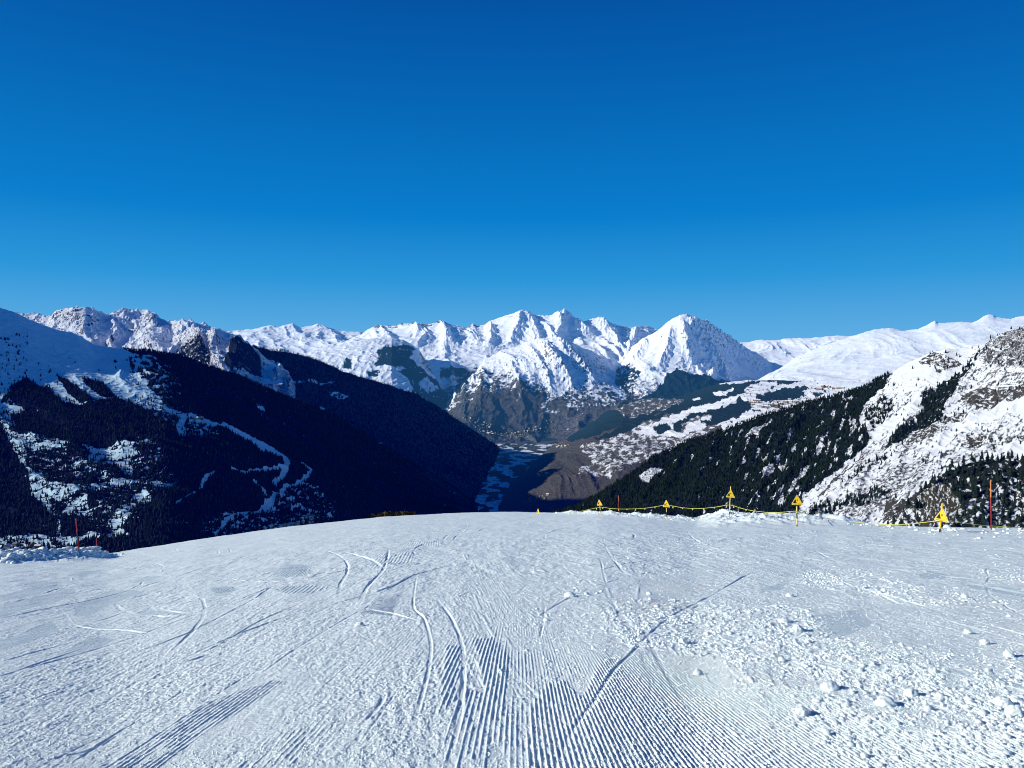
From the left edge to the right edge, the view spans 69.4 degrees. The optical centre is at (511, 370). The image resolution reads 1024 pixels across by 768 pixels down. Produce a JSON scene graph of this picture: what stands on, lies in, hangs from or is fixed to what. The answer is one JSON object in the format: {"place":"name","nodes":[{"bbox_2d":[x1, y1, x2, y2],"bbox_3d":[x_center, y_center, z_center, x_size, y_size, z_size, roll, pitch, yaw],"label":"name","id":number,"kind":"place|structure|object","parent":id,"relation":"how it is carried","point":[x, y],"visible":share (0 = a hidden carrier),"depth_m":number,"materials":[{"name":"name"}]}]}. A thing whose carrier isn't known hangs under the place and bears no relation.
{"place":"outdoors","nodes":[
{"label":"outdoors","id":0,"kind":"place"},
{"bbox_2d":[15,306,281,384],"bbox_3d":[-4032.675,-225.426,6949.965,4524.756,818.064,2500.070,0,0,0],"label":"mountain","id":1,"kind":"structure","parent":0,"point":[122,328],"depth_m":6660.15,"materials":[{"name":"white snow"}]},
{"bbox_2d":[175,327,294,397],"bbox_3d":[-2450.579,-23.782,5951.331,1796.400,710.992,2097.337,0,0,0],"label":"mountain","id":2,"kind":"structure","parent":0,"point":[216,343],"depth_m":6037.56,"materials":[{"name":"white snow"}]},
{"bbox_2d":[177,332,260,374],"bbox_3d":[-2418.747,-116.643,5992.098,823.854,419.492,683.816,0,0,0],"label":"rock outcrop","id":3,"kind":"object","parent":2,"relation":"on","point":[226,354],"visible":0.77,"depth_m":6018.98,"materials":[{"name":"grey stone"}]},
{"bbox_2d":[0,308,477,552],"bbox_3d":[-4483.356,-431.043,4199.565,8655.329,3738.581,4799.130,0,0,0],"label":"mountain","id":4,"kind":"structure","parent":0,"point":[47,348],"depth_m":3532.26,"materials":[{"name":"white snow"}]},
{"bbox_2d":[0,333,481,552],"bbox_3d":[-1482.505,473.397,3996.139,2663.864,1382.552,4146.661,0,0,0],"label":"conifer forest","id":5,"kind":"object","parent":4,"relation":"on","point":[86,524],"visible":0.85,"depth_m":3440.14,"materials":[{"name":"green plant"}]},
{"bbox_2d":[223,323,363,353],"bbox_3d":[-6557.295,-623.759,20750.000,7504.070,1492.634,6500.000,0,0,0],"label":"mountain","id":6,"kind":"structure","parent":0,"point":[292,338],"depth_m":20321.65,"materials":[{"name":"white snow"}]},
{"bbox_2d":[299,338,445,410],"bbox_3d":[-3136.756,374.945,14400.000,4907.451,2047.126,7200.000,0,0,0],"label":"mountain","id":7,"kind":"structure","parent":0,"point":[401,364],"depth_m":13584.85,"materials":[{"name":"white snow"}]},
{"bbox_2d":[254,347,499,500],"bbox_3d":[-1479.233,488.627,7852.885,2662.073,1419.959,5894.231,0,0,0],"label":"mountain","id":8,"kind":"structure","parent":0,"point":[343,397],"depth_m":7154.48,"materials":[{"name":"green plant"}]},
{"bbox_2d":[252,345,501,499],"bbox_3d":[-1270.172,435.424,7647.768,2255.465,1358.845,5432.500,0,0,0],"label":"conifer forest","id":9,"kind":"object","parent":8,"relation":"on","point":[447,467],"visible":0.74,"depth_m":7258.48,"materials":[{"name":"green plant"}]},
{"bbox_2d":[338,308,658,394],"bbox_3d":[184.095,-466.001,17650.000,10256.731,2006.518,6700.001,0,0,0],"label":"mountain","id":10,"kind":"structure","parent":0,"point":[453,355],"depth_m":16726.08,"materials":[{"name":"white snow"}]},
{"bbox_2d":[0,509,1023,767],"bbox_3d":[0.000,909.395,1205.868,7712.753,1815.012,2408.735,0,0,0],"label":"piste","id":11,"kind":"structure","parent":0,"point":[434,553],"depth_m":9.44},
{"bbox_2d":[0,546,124,563],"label":"loose snow","id":12,"kind":"structure","parent":11,"relation":"on","point":[39,553],"depth_m":44.35,"materials":[{"name":"white snow"}]},
{"bbox_2d":[75,519,79,552],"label":"piste marker","id":13,"kind":"object","parent":12,"relation":"on","point":[77,535],"visible":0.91,"depth_m":46.48,"materials":[{"name":"red plastic"}]},
{"bbox_2d":[355,622,363,626],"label":"snow lump","id":14,"kind":"object","parent":11,"relation":"on","point":[358,624],"visible":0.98,"depth_m":10.42,"materials":[{"name":"white snow"}]},
{"bbox_2d":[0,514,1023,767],"bbox_3d":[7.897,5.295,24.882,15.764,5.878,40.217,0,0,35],"label":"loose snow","id":15,"kind":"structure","parent":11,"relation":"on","point":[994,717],"depth_m":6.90,"materials":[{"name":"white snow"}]},
{"bbox_2d":[564,591,574,597],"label":"snow lump","id":16,"kind":"object","parent":11,"relation":"on","point":[570,594],"visible":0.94,"depth_m":12.61,"materials":[{"name":"white snow"}]},
{"bbox_2d":[663,500,669,518],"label":"warning sign","id":17,"kind":"object","parent":11,"relation":"on","point":[666,504],"visible":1,"depth_m":61.97,"materials":[{"name":"yellow metal"}]},
{"bbox_2d":[568,505,1023,527],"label":"rope","id":18,"kind":"object","parent":17,"relation":"attached to","point":[805,513],"visible":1,"depth_m":46.86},
{"bbox_2d":[679,637,687,642],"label":"snow lump","id":19,"kind":"object","parent":11,"relation":"on","point":[682,639],"visible":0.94,"depth_m":8.53,"materials":[{"name":"white snow"}]},
{"bbox_2d":[693,669,702,675],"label":"snow lump","id":20,"kind":"object","parent":11,"relation":"on","point":[696,672],"visible":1,"depth_m":6.97,"materials":[{"name":"white snow"}]},
{"bbox_2d":[726,486,734,516],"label":"warning sign","id":21,"kind":"object","parent":11,"relation":"on","point":[730,494],"visible":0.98,"depth_m":54.97,"materials":[{"name":"yellow metal"}]},
{"bbox_2d":[778,617,790,622],"bbox_3d":[3.639,3.341,9.885,0.167,0.072,0.115,0,0,0],"label":"snow lump","id":22,"kind":"object","parent":11,"relation":"on","point":[784,620],"visible":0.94,"depth_m":9.85,"materials":[{"name":"white snow"}]},
{"bbox_2d":[555,509,1023,545],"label":"loose snow","id":23,"kind":"structure","parent":11,"relation":"on","point":[949,529],"depth_m":45.37,"materials":[{"name":"white snow"}]},
{"bbox_2d":[792,495,801,525],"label":"warning sign","id":24,"kind":"object","parent":11,"relation":"on","point":[796,501],"visible":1,"depth_m":43.97,"materials":[{"name":"yellow metal"}]},
{"bbox_2d":[791,624,802,631],"bbox_3d":[3.542,3.197,9.196,0.131,0.085,0.125,0,0,0],"label":"snow lump","id":25,"kind":"object","parent":11,"relation":"on","point":[796,627],"visible":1,"depth_m":9.16,"materials":[{"name":"white snow"}]},
{"bbox_2d":[794,705,810,716],"bbox_3d":[2.207,2.588,5.622,0.108,0.067,0.113,0,0,0],"label":"snow lump","id":26,"kind":"object","parent":11,"relation":"on","point":[802,711],"visible":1,"depth_m":5.59,"materials":[{"name":"white snow"}]},
{"bbox_2d":[820,680,838,691],"bbox_3d":[2.731,2.705,6.342,0.158,0.080,0.135,0,0,0],"label":"snow lump","id":27,"kind":"object","parent":11,"relation":"on","point":[830,685],"visible":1,"depth_m":6.31,"materials":[{"name":"white snow"}]},
{"bbox_2d":[873,695,896,707],"bbox_3d":[2.948,2.617,5.846,0.160,0.078,0.136,0,0,0],"label":"snow lump","id":28,"kind":"object","parent":11,"relation":"on","point":[884,701],"visible":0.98,"depth_m":5.81,"materials":[{"name":"white snow"}]},
{"bbox_2d":[903,687,918,696],"bbox_3d":[3.309,2.669,6.130,0.114,0.073,0.116,0,0,0],"label":"snow lump","id":29,"kind":"object","parent":11,"relation":"on","point":[911,692],"visible":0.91,"depth_m":6.10,"materials":[{"name":"white snow"}]},
{"bbox_2d":[934,503,948,531],"bbox_3d":[20.033,7.050,34.477,0.597,1.715,0.170,0,0,41],"label":"warning sign","id":30,"kind":"object","parent":11,"relation":"on","point":[941,516],"visible":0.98,"depth_m":34.47,"materials":[{"name":"yellow metal"}]},
{"bbox_2d":[964,629,972,633],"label":"snow lump","id":31,"kind":"object","parent":11,"relation":"on","point":[967,631],"visible":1,"depth_m":8.89,"materials":[{"name":"white snow"}]},
{"bbox_2d":[979,639,989,644],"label":"snow lump","id":32,"kind":"object","parent":11,"relation":"on","point":[984,641],"visible":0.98,"depth_m":8.27,"materials":[{"name":"white snow"}]},
{"bbox_2d":[990,480,991,529],"bbox_3d":[23.651,6.834,36.500,0.063,2.800,0.065,-1,0,0],"label":"piste marker","id":33,"kind":"object","parent":11,"relation":"on","point":[991,504],"visible":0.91,"depth_m":36.48,"materials":[{"name":"red plastic"}]},
{"bbox_2d":[993,696,1013,705],"bbox_3d":[3.876,2.616,5.846,0.156,0.070,0.117,0,0,0],"label":"snow lump","id":34,"kind":"object","parent":11,"relation":"on","point":[1001,700],"visible":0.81,"depth_m":5.82,"materials":[{"name":"white snow"}]},
{"bbox_2d":[1003,649,1014,657],"bbox_3d":[5.122,2.916,7.620,0.105,0.072,0.121,0,0,0],"label":"snow lump","id":35,"kind":"object","parent":11,"relation":"on","point":[1008,653],"visible":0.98,"depth_m":7.59,"materials":[{"name":"white snow"}]},
{"bbox_2d":[1004,705,1022,716],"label":"snow lump","id":36,"kind":"object","parent":11,"relation":"on","point":[1013,710],"visible":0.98,"depth_m":5.51,"materials":[{"name":"white snow"}]},
{"bbox_2d":[0,0,1023,342],"label":"sky","id":37,"kind":"structure","parent":0,"point":[753,169],"materials":[{"name":"blue"}]},
{"bbox_2d":[475,438,557,511],"bbox_3d":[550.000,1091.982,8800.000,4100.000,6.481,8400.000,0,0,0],"label":"valley floor","id":38,"kind":"structure","parent":0,"point":[514,461],"depth_m":8304.97,"materials":[{"name":"white snow"}]},
{"bbox_2d":[443,335,632,442],"bbox_3d":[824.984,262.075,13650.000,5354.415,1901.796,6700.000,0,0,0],"label":"mountain","id":39,"kind":"structure","parent":0,"point":[536,382],"depth_m":12516.56,"materials":[{"name":"white snow"}]},
{"bbox_2d":[558,314,771,441],"bbox_3d":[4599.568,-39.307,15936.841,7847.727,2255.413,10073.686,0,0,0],"label":"mountain","id":40,"kind":"structure","parent":0,"point":[682,355],"depth_m":14366.81,"materials":[{"name":"white snow"}]},
{"bbox_2d":[498,379,871,512],"bbox_3d":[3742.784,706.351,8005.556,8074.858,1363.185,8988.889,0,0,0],"label":"hillside","id":41,"kind":"structure","parent":0,"point":[613,437],"depth_m":7814.85,"materials":[{"name":"white snow"}]},
{"bbox_2d":[740,335,854,372],"bbox_3d":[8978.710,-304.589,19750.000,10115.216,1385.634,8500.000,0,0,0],"label":"mountain","id":42,"kind":"structure","parent":0,"point":[777,354],"depth_m":19383.07,"materials":[{"name":"white snow"}]},
{"bbox_2d":[574,326,1023,523],"bbox_3d":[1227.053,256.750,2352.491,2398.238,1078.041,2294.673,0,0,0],"label":"mountainside","id":43,"kind":"structure","parent":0,"point":[1000,422],"depth_m":2180.80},
{"bbox_2d":[547,326,1023,517],"bbox_3d":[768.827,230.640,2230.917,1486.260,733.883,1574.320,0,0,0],"label":"conifer forest","id":44,"kind":"object","parent":43,"relation":"on","point":[736,486],"visible":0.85,"depth_m":2583.68,"materials":[{"name":"green plant"}]},
{"bbox_2d":[758,314,1023,391],"bbox_3d":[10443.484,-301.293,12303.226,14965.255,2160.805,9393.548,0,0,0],"label":"mountain","id":45,"kind":"structure","parent":0,"point":[871,354],"depth_m":12183.78,"materials":[{"name":"white snow"}]},
{"bbox_2d":[894,460,1023,527],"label":"hillock","id":46,"kind":"structure","parent":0,"point":[933,497],"depth_m":987.20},
{"bbox_2d":[978,501,984,512],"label":"conifer tree","id":47,"kind":"object","parent":46,"relation":"on","point":[981,509],"visible":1,"depth_m":945.63,"materials":[{"name":"green plant"}]},
{"bbox_2d":[999,506,1004,516],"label":"conifer tree","id":48,"kind":"object","parent":46,"relation":"on","point":[1002,513],"visible":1,"depth_m":937.22,"materials":[{"name":"green plant"}]},
{"bbox_2d":[1007,467,1014,476],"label":"conifer tree","id":49,"kind":"object","parent":46,"relation":"on","point":[1010,473],"visible":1,"depth_m":1014.39,"materials":[{"name":"green plant"}]}
]}

